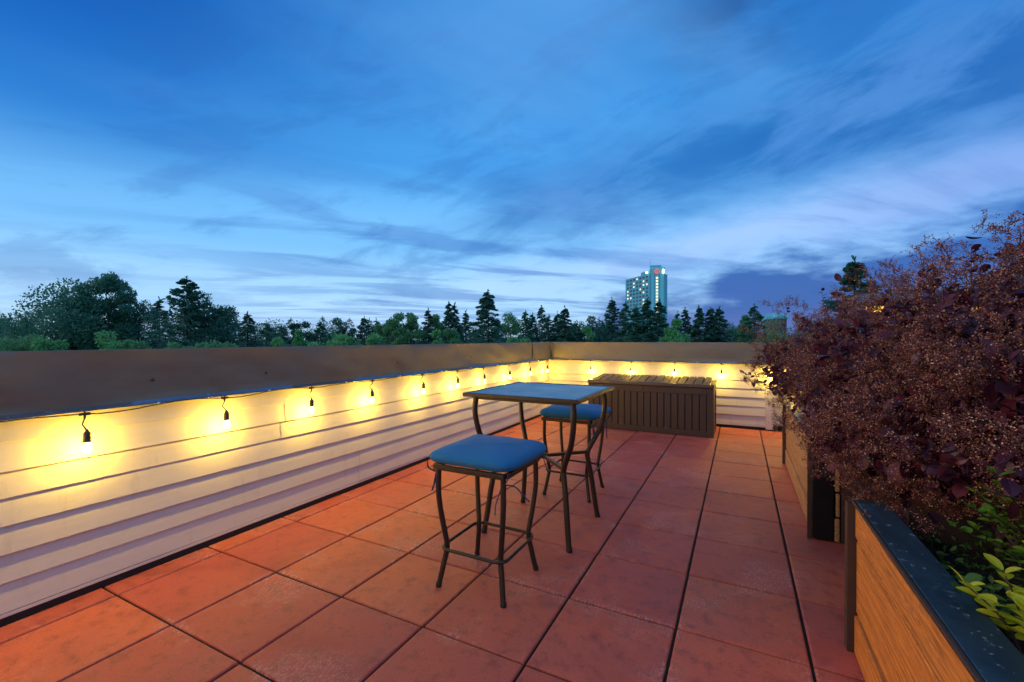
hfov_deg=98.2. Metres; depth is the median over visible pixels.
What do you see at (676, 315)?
conifer tree
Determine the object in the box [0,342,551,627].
parapet wall
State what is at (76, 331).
broadleaf tree
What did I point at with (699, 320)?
conifer tree
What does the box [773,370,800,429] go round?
parapet wall
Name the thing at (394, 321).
broadleaf tree
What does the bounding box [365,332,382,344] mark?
broadleaf tree
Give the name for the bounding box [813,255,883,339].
conifer tree
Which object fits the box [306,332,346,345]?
broadleaf tree
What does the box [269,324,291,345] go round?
conifer tree
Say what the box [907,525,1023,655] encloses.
ground cover
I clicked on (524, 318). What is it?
conifer tree
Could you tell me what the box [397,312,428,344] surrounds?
broadleaf tree
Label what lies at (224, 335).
broadleaf tree
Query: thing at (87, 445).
string light
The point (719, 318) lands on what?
conifer tree
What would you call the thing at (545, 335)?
conifer tree
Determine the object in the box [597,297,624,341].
conifer tree
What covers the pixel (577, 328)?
conifer tree
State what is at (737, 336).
broadleaf tree
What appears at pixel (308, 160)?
sky
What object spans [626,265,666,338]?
hotel tower
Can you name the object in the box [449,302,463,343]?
conifer tree
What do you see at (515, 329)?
broadleaf tree
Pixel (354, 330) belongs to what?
broadleaf tree
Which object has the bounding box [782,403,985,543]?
planter box
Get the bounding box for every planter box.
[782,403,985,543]
[844,500,1023,681]
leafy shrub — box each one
[947,466,1023,565]
[948,540,1023,653]
[951,573,1018,644]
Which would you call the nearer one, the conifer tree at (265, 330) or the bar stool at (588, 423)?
the bar stool at (588, 423)
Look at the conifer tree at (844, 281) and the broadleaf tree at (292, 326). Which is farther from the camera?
the broadleaf tree at (292, 326)
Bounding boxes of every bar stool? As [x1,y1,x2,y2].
[433,456,540,607]
[541,416,603,502]
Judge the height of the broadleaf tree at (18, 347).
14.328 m
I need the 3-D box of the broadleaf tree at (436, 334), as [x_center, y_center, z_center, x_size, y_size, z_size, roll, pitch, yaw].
[-10.310,5.658,61.956,4.035,14.838,3.642,0,0,33]
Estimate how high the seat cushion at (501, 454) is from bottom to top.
0.273 m
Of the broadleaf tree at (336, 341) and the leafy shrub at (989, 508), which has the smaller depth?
the leafy shrub at (989, 508)
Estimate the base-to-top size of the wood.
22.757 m
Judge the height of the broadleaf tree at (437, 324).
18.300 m
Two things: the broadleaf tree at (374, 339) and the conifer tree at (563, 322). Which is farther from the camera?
the conifer tree at (563, 322)
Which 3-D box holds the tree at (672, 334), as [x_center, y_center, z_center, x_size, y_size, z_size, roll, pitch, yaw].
[22.413,4.907,61.997,4.870,16.337,6.449,0,0,22]
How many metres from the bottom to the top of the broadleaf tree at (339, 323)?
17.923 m
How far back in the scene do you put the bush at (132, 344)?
61.24 m
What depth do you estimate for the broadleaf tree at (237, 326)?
80.32 m
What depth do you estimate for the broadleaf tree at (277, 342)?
61.81 m
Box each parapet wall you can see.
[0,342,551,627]
[549,342,809,430]
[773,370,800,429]
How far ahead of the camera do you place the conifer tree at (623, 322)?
77.70 m
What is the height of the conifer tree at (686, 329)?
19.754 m
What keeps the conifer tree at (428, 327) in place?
on the ground
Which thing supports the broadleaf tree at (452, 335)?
on the ground
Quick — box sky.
[0,0,1023,340]
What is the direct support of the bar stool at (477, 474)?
on the terrace floor
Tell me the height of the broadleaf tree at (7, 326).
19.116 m
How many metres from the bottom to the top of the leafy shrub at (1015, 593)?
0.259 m
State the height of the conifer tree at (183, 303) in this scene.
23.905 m
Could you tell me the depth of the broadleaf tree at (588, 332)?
61.87 m
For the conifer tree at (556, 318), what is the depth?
83.58 m
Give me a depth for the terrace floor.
2.13 m
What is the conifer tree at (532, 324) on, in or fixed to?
on the ground
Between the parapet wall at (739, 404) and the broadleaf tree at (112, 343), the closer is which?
the parapet wall at (739, 404)
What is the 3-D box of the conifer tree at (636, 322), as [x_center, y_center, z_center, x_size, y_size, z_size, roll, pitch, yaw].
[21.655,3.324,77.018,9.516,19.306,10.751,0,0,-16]
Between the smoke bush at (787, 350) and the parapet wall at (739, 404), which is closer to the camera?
the smoke bush at (787, 350)
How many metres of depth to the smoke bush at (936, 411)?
1.57 m
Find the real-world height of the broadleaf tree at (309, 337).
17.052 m
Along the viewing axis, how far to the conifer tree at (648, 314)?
75.45 m
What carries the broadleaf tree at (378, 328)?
on the ground
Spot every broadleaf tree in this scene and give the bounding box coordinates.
[0,278,141,350]
[0,317,22,348]
[0,332,47,350]
[16,321,35,343]
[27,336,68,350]
[67,271,145,347]
[93,330,127,349]
[106,294,167,348]
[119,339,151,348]
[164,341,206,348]
[174,291,239,347]
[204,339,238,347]
[207,309,247,346]
[270,337,286,346]
[286,323,301,344]
[290,330,307,345]
[300,321,318,342]
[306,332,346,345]
[324,317,352,342]
[342,336,362,344]
[347,328,357,340]
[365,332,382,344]
[373,322,396,344]
[380,311,413,344]
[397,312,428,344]
[430,314,443,341]
[430,328,443,343]
[443,328,459,343]
[499,312,524,342]
[506,337,530,342]
[574,315,603,341]
[581,326,594,339]
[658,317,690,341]
[726,328,736,341]
[732,315,752,341]
[754,317,787,342]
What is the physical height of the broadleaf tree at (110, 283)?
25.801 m
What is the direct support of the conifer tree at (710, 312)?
on the ground
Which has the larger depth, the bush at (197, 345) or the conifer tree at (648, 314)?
the conifer tree at (648, 314)
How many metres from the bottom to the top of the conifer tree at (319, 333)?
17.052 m
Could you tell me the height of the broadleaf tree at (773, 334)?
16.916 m
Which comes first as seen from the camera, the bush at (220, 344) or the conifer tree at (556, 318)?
the bush at (220, 344)
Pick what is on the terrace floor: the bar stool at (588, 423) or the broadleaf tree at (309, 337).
the bar stool at (588, 423)
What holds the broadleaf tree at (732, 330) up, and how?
on the ground
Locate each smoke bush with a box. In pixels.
[739,272,980,447]
[769,210,1023,562]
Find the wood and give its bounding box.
[7,316,822,349]
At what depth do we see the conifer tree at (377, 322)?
91.84 m
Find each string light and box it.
[0,359,551,452]
[583,360,770,378]
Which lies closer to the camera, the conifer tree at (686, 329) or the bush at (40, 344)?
the bush at (40, 344)
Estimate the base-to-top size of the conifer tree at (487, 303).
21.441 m
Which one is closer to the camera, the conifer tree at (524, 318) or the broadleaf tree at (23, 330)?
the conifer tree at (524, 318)
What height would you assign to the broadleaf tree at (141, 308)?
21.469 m
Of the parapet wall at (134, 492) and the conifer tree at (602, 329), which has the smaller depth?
the parapet wall at (134, 492)
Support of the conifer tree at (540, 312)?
on the ground
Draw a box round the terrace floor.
[0,416,864,681]
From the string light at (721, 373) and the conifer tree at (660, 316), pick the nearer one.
the string light at (721, 373)
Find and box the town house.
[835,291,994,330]
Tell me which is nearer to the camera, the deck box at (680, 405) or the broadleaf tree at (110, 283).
the deck box at (680, 405)
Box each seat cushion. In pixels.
[427,434,548,515]
[540,403,610,437]
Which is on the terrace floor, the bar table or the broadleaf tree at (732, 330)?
the bar table
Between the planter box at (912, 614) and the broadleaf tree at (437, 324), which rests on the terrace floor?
the planter box at (912, 614)
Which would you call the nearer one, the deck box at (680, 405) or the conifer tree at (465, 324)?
the deck box at (680, 405)
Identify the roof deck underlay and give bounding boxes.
[103,427,816,681]
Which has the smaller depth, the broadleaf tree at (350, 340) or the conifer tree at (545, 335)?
the broadleaf tree at (350, 340)
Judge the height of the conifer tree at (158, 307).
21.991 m
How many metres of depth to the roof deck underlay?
2.07 m
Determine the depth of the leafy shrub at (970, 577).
1.10 m
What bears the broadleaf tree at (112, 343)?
on the ground
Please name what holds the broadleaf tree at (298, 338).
on the ground
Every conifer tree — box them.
[133,276,241,348]
[140,297,177,346]
[234,311,263,346]
[256,321,278,346]
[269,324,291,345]
[313,322,329,345]
[351,316,375,344]
[365,318,382,343]
[417,308,440,343]
[437,301,457,343]
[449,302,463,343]
[460,310,477,342]
[464,289,508,342]
[519,310,537,341]
[526,312,540,341]
[533,305,550,341]
[539,314,557,341]
[546,311,563,341]
[551,305,577,341]
[571,321,585,341]
[596,320,609,340]
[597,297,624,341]
[611,299,637,341]
[622,306,645,341]
[634,297,658,341]
[645,298,669,341]
[672,311,682,333]
[678,307,693,337]
[688,305,710,341]
[699,307,721,341]
[706,306,732,341]
[732,303,767,342]
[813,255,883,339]
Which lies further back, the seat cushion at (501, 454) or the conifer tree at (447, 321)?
the conifer tree at (447, 321)
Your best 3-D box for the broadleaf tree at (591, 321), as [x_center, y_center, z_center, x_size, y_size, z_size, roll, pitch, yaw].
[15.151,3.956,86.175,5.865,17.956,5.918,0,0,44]
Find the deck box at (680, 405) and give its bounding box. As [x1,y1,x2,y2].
[588,373,716,437]
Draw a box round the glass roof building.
[763,313,788,336]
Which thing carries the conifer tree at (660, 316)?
on the ground
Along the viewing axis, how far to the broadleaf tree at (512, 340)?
61.77 m
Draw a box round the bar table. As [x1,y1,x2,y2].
[463,382,613,552]
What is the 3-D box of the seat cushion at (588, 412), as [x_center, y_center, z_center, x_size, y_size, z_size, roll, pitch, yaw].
[0.522,0.649,3.576,0.487,0.273,0.536,0,0,27]
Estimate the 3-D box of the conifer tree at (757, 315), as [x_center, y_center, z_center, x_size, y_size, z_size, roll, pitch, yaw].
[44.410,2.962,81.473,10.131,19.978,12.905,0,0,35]
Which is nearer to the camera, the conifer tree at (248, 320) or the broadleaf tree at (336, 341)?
the broadleaf tree at (336, 341)

